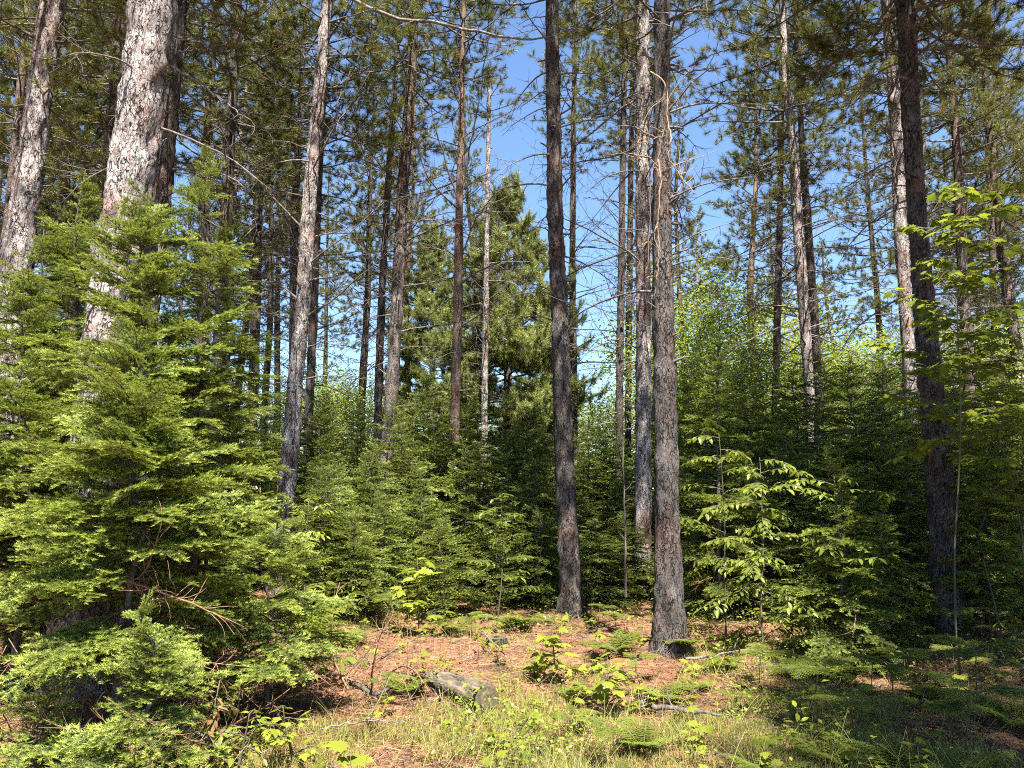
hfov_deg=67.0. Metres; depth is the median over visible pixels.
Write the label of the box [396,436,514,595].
fir sapling
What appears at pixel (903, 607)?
fir sapling
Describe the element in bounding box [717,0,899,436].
pine tree
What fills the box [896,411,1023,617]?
fir sapling
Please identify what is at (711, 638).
seedling
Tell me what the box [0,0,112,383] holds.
pine tree
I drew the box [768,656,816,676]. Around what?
fern
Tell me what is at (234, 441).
fir sapling
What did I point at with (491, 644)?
seedling
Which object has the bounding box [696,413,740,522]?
fir sapling
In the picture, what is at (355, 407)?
leafy bush
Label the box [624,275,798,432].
leafy bush
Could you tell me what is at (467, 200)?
pine tree
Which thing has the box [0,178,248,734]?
fir sapling
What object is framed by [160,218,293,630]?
fir sapling
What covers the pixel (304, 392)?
leafy bush
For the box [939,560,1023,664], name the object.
leafy sapling
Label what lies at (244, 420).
leafy bush
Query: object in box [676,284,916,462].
leafy bush
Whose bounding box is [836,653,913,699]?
fern
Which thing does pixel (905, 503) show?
fir sapling
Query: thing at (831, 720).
seedling
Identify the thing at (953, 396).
fir sapling
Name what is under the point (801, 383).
leafy bush
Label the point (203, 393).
fir sapling
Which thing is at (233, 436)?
fir sapling
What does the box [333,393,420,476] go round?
leafy bush
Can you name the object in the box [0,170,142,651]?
fir sapling
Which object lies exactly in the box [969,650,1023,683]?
fern
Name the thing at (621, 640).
fern
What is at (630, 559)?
fir sapling
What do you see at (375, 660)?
fallen branch
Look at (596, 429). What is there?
leafy bush
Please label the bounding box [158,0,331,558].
pine tree
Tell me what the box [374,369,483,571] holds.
fir sapling
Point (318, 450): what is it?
fir sapling
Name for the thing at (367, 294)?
pine tree
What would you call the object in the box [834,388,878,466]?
fir sapling
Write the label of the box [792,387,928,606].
fir sapling
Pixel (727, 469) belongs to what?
fir sapling
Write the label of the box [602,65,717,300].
broken limb
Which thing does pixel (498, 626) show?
seedling
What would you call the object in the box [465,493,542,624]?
leafy sapling
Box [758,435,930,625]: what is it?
fir sapling
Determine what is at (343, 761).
seedling
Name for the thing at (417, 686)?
seedling
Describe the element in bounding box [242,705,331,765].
maple sapling
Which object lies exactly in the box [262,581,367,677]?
leafy sapling
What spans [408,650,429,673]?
seedling
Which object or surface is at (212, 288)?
pine tree
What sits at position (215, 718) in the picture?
withered sapling
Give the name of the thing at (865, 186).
pine tree
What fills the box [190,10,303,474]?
pine tree
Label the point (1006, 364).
leafy bush
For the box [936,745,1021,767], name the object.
fern
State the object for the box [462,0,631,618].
pine tree
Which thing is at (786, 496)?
fir sapling
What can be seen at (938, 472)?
pine tree
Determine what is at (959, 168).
pine tree
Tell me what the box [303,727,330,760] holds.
seedling
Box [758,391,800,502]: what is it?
fir sapling
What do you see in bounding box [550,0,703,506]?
pine tree
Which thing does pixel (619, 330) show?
pine tree
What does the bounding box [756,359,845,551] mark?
fir sapling
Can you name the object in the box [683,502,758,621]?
fir sapling
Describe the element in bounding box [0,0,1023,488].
sky
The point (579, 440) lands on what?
fir sapling
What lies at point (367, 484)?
fir sapling
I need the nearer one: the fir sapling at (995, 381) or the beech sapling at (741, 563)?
the beech sapling at (741, 563)
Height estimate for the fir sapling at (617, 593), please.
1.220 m
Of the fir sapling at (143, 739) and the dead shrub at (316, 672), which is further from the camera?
the dead shrub at (316, 672)
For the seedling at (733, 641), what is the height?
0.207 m
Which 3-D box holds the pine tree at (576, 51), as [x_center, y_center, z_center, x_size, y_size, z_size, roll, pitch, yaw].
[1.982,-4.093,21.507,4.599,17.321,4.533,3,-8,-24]
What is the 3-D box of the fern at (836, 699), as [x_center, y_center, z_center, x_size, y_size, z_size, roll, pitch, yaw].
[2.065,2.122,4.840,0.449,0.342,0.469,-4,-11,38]
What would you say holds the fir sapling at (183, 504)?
on the ground at (490, 609)
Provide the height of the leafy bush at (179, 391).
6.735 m
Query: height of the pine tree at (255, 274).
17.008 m
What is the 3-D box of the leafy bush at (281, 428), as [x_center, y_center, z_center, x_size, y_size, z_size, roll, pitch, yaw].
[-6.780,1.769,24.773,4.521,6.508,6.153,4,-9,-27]
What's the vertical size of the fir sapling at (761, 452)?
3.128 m
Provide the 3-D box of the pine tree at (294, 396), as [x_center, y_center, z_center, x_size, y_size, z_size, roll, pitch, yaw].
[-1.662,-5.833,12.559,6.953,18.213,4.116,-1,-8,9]
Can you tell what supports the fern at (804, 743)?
on the ground at (490, 609)
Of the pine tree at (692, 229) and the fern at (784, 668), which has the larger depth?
the pine tree at (692, 229)
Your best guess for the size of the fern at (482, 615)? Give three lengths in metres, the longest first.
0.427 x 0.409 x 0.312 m
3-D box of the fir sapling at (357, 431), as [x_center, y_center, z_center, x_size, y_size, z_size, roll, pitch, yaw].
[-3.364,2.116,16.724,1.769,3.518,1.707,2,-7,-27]
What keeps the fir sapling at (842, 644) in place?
on the ground at (490, 609)
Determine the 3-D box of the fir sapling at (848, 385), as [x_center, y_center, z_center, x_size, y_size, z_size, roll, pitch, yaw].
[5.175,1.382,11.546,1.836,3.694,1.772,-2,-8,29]
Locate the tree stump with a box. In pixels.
[485,635,509,647]
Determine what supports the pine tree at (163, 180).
on the ground at (490, 609)
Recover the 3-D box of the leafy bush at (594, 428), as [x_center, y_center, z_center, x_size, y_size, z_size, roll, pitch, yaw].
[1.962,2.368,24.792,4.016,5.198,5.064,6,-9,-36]
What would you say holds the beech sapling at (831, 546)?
on the ground at (490, 609)
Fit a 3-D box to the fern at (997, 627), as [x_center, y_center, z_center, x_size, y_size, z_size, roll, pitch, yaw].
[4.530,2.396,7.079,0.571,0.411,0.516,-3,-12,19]
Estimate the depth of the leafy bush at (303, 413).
27.43 m
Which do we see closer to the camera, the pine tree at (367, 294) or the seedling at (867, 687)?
the seedling at (867, 687)
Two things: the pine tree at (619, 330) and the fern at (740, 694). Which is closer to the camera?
the fern at (740, 694)
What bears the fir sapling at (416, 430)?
on the ground at (490, 609)
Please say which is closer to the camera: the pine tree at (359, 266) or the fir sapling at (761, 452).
the fir sapling at (761, 452)
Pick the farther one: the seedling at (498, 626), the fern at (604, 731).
the seedling at (498, 626)
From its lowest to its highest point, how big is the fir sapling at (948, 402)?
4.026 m
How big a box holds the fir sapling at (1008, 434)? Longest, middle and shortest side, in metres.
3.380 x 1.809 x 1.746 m
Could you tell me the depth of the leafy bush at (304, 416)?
38.61 m
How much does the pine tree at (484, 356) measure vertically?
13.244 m
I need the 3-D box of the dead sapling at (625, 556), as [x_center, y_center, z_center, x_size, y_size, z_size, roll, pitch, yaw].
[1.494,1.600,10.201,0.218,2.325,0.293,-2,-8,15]
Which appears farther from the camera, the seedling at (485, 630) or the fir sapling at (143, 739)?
the seedling at (485, 630)
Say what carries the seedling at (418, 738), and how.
on the ground at (490, 609)
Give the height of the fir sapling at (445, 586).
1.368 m
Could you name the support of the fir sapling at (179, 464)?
on the ground at (490, 609)
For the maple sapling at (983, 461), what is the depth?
7.54 m
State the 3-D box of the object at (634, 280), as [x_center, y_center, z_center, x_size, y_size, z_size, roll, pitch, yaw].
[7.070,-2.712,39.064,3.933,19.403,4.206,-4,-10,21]
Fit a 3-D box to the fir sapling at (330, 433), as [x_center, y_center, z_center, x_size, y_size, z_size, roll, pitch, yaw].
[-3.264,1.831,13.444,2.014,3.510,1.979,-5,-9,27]
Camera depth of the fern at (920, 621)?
7.92 m
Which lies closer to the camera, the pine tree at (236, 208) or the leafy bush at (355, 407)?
the pine tree at (236, 208)
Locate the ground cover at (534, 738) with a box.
[0,568,1023,767]
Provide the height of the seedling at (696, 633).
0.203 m
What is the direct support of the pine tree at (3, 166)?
on the ground at (490, 609)
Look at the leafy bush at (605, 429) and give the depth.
21.46 m
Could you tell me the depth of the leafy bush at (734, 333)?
24.56 m
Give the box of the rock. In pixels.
[393,669,498,714]
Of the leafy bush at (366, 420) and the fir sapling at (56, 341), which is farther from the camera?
the leafy bush at (366, 420)
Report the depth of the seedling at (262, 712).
5.23 m
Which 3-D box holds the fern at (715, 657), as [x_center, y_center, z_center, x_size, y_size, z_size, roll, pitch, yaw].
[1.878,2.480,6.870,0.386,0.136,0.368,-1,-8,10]
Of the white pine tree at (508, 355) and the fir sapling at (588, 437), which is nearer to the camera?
the fir sapling at (588, 437)
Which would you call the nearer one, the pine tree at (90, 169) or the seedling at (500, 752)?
the seedling at (500, 752)
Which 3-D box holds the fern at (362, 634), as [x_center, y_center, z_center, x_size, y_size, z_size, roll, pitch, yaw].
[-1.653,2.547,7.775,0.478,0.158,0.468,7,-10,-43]
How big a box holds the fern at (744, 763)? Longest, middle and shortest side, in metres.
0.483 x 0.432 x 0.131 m
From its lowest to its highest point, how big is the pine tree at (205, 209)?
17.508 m
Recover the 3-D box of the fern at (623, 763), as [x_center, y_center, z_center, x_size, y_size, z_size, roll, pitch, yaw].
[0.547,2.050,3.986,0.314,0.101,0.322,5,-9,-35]
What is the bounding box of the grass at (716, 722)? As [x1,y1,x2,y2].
[0,614,1023,767]
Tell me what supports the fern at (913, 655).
on the ground at (490, 609)
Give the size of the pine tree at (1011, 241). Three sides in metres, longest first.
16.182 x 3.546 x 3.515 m
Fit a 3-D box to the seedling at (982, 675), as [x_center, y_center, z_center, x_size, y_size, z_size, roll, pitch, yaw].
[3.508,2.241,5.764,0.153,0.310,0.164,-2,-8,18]
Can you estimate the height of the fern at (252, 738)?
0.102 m
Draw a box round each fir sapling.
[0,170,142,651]
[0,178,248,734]
[0,230,138,690]
[0,300,77,620]
[0,313,279,767]
[0,345,143,705]
[0,421,117,639]
[0,654,127,767]
[10,587,239,767]
[29,313,75,421]
[37,440,164,621]
[39,354,184,615]
[91,143,282,720]
[115,358,195,586]
[130,396,285,685]
[148,384,232,593]
[152,403,276,598]
[157,498,363,725]
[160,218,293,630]
[198,433,273,584]
[236,444,303,584]
[239,394,300,566]
[254,461,374,625]
[269,464,363,603]
[272,418,349,572]
[276,391,380,577]
[290,457,385,590]
[307,507,406,625]
[314,432,354,507]
[326,402,378,519]
[333,487,434,611]
[339,441,416,591]
[349,399,412,569]
[350,397,436,561]
[359,418,470,589]
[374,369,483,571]
[375,388,462,564]
[380,464,472,613]
[395,512,498,620]
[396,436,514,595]
[409,434,461,538]
[427,407,496,544]
[435,397,527,581]
[451,487,548,610]
[456,423,589,592]
[467,389,546,557]
[475,449,581,600]
[484,402,580,573]
[492,506,586,613]
[505,419,555,542]
[513,432,602,585]
[543,466,601,546]
[545,489,621,593]
[546,428,633,584]
[546,518,642,608]
[573,425,598,514]
[577,466,651,580]
[578,428,634,539]
[581,460,654,581]
[583,507,654,604]
[591,417,653,575]
[625,442,654,540]
[627,417,692,578]
[632,466,735,604]
[651,412,735,572]
[651,427,686,534]
[652,359,755,583]
[679,341,779,619]
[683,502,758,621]
[686,441,790,607]
[690,366,794,575]
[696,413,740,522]
[707,480,822,622]
[723,395,770,521]
[723,424,847,612]
[737,404,873,604]
[739,397,835,591]
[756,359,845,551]
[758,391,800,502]
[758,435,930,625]
[763,343,875,563]
[765,473,909,679]
[784,377,851,528]
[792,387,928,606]
[795,355,923,592]
[813,371,902,506]
[827,366,928,599]
[830,420,996,620]
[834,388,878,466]
[842,497,947,650]
[844,370,920,504]
[863,392,968,596]
[886,386,1022,563]
[890,359,968,564]
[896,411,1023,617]
[899,438,1023,641]
[911,370,1023,581]
[921,371,975,532]
[928,402,1023,619]
[944,340,1023,542]
[961,373,1023,565]
[972,417,1023,616]
[976,353,1023,458]
[988,410,1023,543]
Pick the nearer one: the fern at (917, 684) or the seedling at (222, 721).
the seedling at (222, 721)
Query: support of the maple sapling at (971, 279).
on the ground at (490, 609)
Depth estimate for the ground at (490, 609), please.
6.73 m
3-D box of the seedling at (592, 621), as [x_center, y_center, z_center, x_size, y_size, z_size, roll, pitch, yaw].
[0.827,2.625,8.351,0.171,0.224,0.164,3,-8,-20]
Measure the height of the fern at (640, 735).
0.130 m
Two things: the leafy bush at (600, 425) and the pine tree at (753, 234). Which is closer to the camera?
the pine tree at (753, 234)
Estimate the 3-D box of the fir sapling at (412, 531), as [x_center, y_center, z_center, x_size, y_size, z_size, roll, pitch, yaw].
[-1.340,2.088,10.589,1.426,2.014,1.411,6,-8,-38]
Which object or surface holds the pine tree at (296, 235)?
on the ground at (490, 609)
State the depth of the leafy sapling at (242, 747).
4.12 m
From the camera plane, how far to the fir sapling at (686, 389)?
12.38 m
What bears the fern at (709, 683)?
on the ground at (490, 609)
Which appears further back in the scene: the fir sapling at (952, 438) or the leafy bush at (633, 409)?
the leafy bush at (633, 409)
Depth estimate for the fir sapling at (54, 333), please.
10.90 m
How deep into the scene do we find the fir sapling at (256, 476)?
11.38 m
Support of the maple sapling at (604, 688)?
on the ground at (490, 609)
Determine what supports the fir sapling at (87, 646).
on the ground at (490, 609)
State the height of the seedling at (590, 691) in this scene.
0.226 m
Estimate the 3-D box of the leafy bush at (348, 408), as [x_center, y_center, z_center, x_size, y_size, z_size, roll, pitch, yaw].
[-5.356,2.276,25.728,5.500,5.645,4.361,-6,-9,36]
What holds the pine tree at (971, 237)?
on the ground at (490, 609)
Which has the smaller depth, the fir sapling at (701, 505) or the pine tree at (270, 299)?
the fir sapling at (701, 505)
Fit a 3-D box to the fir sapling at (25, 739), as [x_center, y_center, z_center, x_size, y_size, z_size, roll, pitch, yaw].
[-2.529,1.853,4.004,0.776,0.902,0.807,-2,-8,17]
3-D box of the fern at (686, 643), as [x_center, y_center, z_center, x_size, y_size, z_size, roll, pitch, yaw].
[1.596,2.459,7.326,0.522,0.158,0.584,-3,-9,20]
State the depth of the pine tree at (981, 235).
27.76 m
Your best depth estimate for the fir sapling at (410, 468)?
12.78 m
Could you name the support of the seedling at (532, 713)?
on the ground at (490, 609)
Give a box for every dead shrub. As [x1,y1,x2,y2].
[0,625,161,761]
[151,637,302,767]
[267,579,433,703]
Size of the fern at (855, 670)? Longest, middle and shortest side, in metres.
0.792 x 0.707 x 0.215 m
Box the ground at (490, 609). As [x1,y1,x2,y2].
[0,489,1023,767]
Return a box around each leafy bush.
[128,333,244,416]
[169,366,281,490]
[228,365,382,509]
[242,346,372,529]
[254,378,372,501]
[256,366,356,467]
[257,378,372,491]
[269,367,406,486]
[272,339,442,502]
[313,375,383,451]
[323,361,420,459]
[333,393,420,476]
[489,384,635,507]
[511,386,612,506]
[543,379,633,490]
[579,376,653,507]
[580,403,634,477]
[580,404,632,468]
[581,238,829,477]
[591,300,772,544]
[595,384,652,454]
[610,329,762,472]
[623,320,799,520]
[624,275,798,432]
[626,336,853,520]
[651,328,828,471]
[652,263,831,462]
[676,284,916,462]
[697,317,859,511]
[713,327,898,441]
[754,350,918,478]
[770,338,871,432]
[787,333,948,482]
[792,324,990,476]
[800,339,940,465]
[830,314,1007,481]
[835,319,1004,425]
[862,331,1005,414]
[875,349,1016,460]
[879,313,1023,492]
[885,285,1023,443]
[947,311,1023,401]
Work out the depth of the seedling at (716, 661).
6.76 m
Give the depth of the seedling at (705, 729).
4.54 m
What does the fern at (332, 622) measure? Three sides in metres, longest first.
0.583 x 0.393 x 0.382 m
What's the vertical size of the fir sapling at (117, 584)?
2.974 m
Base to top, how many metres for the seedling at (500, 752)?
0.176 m
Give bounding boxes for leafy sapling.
[197,709,276,767]
[262,487,359,601]
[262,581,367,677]
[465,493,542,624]
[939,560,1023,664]
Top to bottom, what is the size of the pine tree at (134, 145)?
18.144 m
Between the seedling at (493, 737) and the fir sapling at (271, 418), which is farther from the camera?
the fir sapling at (271, 418)
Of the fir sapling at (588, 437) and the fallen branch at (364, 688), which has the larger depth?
the fir sapling at (588, 437)
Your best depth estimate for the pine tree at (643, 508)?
12.36 m
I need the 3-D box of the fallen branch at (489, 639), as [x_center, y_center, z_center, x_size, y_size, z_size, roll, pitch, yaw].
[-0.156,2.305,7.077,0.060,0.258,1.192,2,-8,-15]
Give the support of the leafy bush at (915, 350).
on the ground at (490, 609)
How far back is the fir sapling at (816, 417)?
15.62 m
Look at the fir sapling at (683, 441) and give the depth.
12.98 m
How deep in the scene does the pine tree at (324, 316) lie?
38.99 m
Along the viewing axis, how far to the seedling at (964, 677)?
6.24 m
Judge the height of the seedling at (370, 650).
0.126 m
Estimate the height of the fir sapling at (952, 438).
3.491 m
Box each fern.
[244,725,290,745]
[313,614,342,655]
[327,629,375,643]
[358,672,415,699]
[372,593,412,628]
[376,677,440,697]
[429,617,480,634]
[448,611,495,634]
[487,609,539,629]
[522,613,562,625]
[550,704,602,721]
[551,678,596,697]
[572,641,615,672]
[576,716,643,760]
[584,630,646,655]
[589,603,624,630]
[594,611,642,633]
[611,719,677,750]
[614,758,634,767]
[623,652,661,680]
[626,680,702,703]
[659,638,705,647]
[673,676,716,691]
[702,651,746,667]
[712,689,753,700]
[716,754,812,767]
[740,643,799,688]
[758,663,815,699]
[766,729,877,764]
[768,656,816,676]
[780,657,859,727]
[798,655,884,685]
[798,693,881,747]
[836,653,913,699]
[842,647,936,718]
[845,734,959,767]
[851,634,922,663]
[862,647,928,680]
[881,683,971,744]
[890,673,974,700]
[901,614,986,636]
[914,669,1023,753]
[920,633,1023,703]
[931,635,990,673]
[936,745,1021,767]
[962,690,1023,728]
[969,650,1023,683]
[975,623,1023,659]
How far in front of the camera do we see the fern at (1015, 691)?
4.64 m
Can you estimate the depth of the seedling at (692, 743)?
4.37 m
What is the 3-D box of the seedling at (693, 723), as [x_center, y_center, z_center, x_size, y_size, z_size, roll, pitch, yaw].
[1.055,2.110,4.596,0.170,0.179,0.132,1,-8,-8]
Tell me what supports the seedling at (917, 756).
on the ground at (490, 609)
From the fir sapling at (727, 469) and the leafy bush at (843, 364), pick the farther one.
the leafy bush at (843, 364)
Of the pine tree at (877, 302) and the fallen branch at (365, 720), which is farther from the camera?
the pine tree at (877, 302)
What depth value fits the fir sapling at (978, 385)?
12.75 m
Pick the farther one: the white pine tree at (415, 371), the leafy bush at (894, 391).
the white pine tree at (415, 371)
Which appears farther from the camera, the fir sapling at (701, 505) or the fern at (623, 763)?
the fir sapling at (701, 505)
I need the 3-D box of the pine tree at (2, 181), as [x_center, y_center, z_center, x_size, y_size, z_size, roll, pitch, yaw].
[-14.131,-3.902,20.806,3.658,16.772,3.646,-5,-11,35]
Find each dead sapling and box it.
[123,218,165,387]
[617,417,634,596]
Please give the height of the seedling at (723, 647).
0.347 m
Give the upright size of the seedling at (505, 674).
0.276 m
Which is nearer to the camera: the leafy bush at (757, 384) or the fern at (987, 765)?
the fern at (987, 765)
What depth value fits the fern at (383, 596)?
8.51 m
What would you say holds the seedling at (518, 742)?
on the ground at (490, 609)
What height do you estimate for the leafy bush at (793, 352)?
8.596 m
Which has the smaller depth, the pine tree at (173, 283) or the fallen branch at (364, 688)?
the fallen branch at (364, 688)
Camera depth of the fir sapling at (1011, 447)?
12.00 m
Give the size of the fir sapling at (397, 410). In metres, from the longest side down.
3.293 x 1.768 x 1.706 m
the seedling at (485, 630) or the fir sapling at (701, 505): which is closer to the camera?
the seedling at (485, 630)
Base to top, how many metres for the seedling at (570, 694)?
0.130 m
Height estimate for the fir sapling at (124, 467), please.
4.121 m
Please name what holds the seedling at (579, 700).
on the ground at (490, 609)
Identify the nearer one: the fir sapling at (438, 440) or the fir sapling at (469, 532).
the fir sapling at (469, 532)
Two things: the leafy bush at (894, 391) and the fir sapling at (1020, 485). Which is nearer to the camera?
the fir sapling at (1020, 485)
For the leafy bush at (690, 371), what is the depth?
27.56 m
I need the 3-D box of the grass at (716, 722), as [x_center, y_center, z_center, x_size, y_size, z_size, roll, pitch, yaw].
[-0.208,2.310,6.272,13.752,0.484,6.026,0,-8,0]
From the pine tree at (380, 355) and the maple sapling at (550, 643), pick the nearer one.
the maple sapling at (550, 643)
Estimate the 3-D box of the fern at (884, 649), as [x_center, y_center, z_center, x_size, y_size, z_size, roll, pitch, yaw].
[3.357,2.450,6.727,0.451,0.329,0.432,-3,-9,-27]
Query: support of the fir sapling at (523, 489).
on the ground at (490, 609)
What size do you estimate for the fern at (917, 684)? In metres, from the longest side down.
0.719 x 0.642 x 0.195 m
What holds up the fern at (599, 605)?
on the ground at (490, 609)
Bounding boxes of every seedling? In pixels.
[216,709,240,725]
[258,708,273,722]
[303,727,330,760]
[308,749,357,767]
[329,740,373,767]
[363,708,382,731]
[364,645,378,657]
[379,692,395,711]
[394,641,406,652]
[404,727,421,744]
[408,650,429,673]
[411,679,423,697]
[415,624,429,640]
[436,655,456,671]
[437,719,461,739]
[446,713,462,734]
[462,673,483,714]
[472,626,491,640]
[476,732,499,748]
[479,749,508,767]
[480,640,494,654]
[486,731,509,750]
[493,620,508,632]
[493,639,509,662]
[493,676,508,692]
[501,667,517,694]
[514,738,531,751]
[516,711,543,732]
[527,696,543,709]
[565,691,579,705]
[568,697,591,712]
[568,712,588,728]
[582,618,597,629]
[583,688,599,715]
[585,629,606,652]
[606,663,624,680]
[624,699,639,713]
[625,688,658,713]
[631,633,649,658]
[672,702,698,721]
[677,720,704,746]
[679,658,701,676]
[679,695,700,710]
[683,662,699,697]
[683,730,702,764]
[684,724,714,754]
[690,632,707,647]
[702,635,717,648]
[706,643,719,651]
[709,656,731,670]
[718,639,735,672]
[721,636,747,653]
[750,735,783,767]
[753,608,765,622]
[782,724,800,735]
[783,701,808,750]
[791,684,820,715]
[807,722,832,738]
[822,714,841,729]
[831,731,852,751]
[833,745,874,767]
[843,673,876,699]
[867,721,891,750]
[899,741,930,767]
[914,730,946,756]
[914,737,937,762]
[950,674,968,689]
[969,661,991,696]
[981,666,1003,679]
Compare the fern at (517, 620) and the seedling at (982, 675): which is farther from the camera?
the fern at (517, 620)
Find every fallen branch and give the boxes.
[107,723,217,745]
[319,636,419,677]
[319,678,406,729]
[338,673,393,703]
[482,629,513,664]
[637,684,654,708]
[640,687,722,715]
[684,638,749,659]
[964,591,1021,636]
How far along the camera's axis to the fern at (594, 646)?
6.65 m
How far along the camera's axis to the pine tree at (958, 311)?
40.64 m
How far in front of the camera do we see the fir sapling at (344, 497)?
11.00 m
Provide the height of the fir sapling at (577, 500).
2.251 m
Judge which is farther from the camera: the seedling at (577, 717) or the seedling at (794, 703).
the seedling at (577, 717)
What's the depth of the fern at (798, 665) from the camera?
5.14 m
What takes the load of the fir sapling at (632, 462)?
on the ground at (490, 609)
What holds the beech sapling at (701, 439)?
on the ground at (490, 609)
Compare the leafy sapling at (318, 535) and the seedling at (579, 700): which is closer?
the seedling at (579, 700)
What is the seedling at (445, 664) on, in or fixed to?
on the ground at (490, 609)
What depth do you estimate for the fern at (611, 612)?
8.17 m
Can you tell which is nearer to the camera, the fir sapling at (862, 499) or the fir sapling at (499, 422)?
the fir sapling at (862, 499)
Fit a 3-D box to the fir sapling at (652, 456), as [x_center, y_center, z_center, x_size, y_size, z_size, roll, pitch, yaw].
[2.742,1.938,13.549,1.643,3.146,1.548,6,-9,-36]
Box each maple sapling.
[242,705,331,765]
[388,556,454,633]
[522,614,587,685]
[568,652,644,713]
[860,180,1023,681]
[895,307,1023,592]
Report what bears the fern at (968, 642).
on the ground at (490, 609)
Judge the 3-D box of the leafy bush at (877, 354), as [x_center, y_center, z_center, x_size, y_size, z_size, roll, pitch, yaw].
[11.581,1.428,23.243,5.197,6.728,6.554,3,-8,-23]
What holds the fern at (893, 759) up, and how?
on the ground at (490, 609)
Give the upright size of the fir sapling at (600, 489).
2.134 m
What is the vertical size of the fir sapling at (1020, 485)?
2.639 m
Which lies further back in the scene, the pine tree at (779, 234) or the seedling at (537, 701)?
the pine tree at (779, 234)
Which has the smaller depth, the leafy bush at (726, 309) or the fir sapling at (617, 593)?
the fir sapling at (617, 593)
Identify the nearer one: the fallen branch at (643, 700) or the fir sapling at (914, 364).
the fallen branch at (643, 700)
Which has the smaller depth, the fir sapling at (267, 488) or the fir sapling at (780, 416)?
the fir sapling at (267, 488)
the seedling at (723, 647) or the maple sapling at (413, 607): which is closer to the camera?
the seedling at (723, 647)
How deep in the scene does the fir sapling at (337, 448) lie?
19.47 m
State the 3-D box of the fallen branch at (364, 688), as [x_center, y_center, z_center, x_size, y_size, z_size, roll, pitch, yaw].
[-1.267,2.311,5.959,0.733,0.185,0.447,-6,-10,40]
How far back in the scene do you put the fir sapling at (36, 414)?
5.74 m
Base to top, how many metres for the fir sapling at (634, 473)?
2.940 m
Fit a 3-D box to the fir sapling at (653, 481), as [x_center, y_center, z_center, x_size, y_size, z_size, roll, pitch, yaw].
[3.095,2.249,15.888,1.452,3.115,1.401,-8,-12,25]
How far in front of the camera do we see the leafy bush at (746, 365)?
19.28 m
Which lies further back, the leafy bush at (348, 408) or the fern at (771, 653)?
the leafy bush at (348, 408)
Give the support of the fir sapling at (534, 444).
on the ground at (490, 609)
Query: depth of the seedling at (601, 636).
7.46 m
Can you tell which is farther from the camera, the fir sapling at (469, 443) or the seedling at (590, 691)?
the fir sapling at (469, 443)
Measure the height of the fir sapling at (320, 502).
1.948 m
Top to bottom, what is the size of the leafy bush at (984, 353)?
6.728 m
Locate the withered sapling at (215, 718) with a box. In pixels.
[168,679,247,767]
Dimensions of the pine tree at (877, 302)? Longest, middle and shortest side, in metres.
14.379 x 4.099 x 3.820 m
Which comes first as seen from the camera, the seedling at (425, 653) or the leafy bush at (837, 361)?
the seedling at (425, 653)
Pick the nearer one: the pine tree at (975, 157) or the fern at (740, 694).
the fern at (740, 694)
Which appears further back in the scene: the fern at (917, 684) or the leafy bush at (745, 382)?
the leafy bush at (745, 382)
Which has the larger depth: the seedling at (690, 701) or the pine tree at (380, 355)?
the pine tree at (380, 355)
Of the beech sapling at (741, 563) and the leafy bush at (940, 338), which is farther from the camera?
the leafy bush at (940, 338)
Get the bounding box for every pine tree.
[0,0,80,323]
[0,0,104,314]
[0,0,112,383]
[0,0,126,626]
[0,0,128,373]
[0,0,247,323]
[0,1,114,442]
[0,78,102,384]
[0,98,76,313]
[32,0,282,704]
[36,102,105,363]
[41,0,271,630]
[46,51,160,316]
[109,0,311,464]
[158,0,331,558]
[158,204,186,321]
[159,180,234,414]
[161,57,289,475]
[172,202,244,351]
[178,0,618,594]
[183,0,339,493]
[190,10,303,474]
[217,80,330,535]
[220,0,384,456]
[221,0,420,515]
[230,93,338,486]
[282,167,362,399]
[311,0,527,567]
[318,0,477,493]
[319,46,435,518]
[332,95,428,511]
[359,0,568,555]
[360,57,453,448]
[374,222,480,508]
[397,169,612,510]
[428,81,513,518]
[447,59,548,498]
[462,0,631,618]
[489,0,679,491]
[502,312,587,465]
[504,0,769,594]
[524,0,710,500]
[547,0,765,659]
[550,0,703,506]
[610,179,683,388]
[625,89,731,423]
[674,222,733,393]
[682,0,912,507]
[695,39,826,431]
[715,0,844,529]
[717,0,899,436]
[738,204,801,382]
[739,0,1023,642]
[777,0,1023,495]
[780,290,840,373]
[814,49,933,405]
[815,236,875,373]
[846,0,1023,437]
[857,107,999,392]
[893,0,1023,438]
[926,109,1023,400]
[927,0,1023,388]
[933,10,1023,375]
[934,253,1001,359]
[977,31,1023,326]
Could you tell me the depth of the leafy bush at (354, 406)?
41.15 m
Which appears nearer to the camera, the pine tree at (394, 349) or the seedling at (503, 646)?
the seedling at (503, 646)
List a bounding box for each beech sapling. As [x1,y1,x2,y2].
[680,435,775,645]
[693,457,855,657]
[772,476,927,650]
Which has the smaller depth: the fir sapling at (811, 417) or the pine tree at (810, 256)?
the fir sapling at (811, 417)
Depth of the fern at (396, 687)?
5.95 m
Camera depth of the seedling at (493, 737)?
4.66 m
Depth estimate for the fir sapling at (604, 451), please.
16.77 m
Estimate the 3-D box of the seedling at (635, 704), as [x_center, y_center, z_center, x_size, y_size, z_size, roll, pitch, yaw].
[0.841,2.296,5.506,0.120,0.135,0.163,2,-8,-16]
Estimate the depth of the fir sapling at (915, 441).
11.98 m
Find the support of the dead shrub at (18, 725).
on the ground at (490, 609)
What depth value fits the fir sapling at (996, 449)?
9.60 m
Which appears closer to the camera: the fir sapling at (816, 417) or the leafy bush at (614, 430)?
the fir sapling at (816, 417)

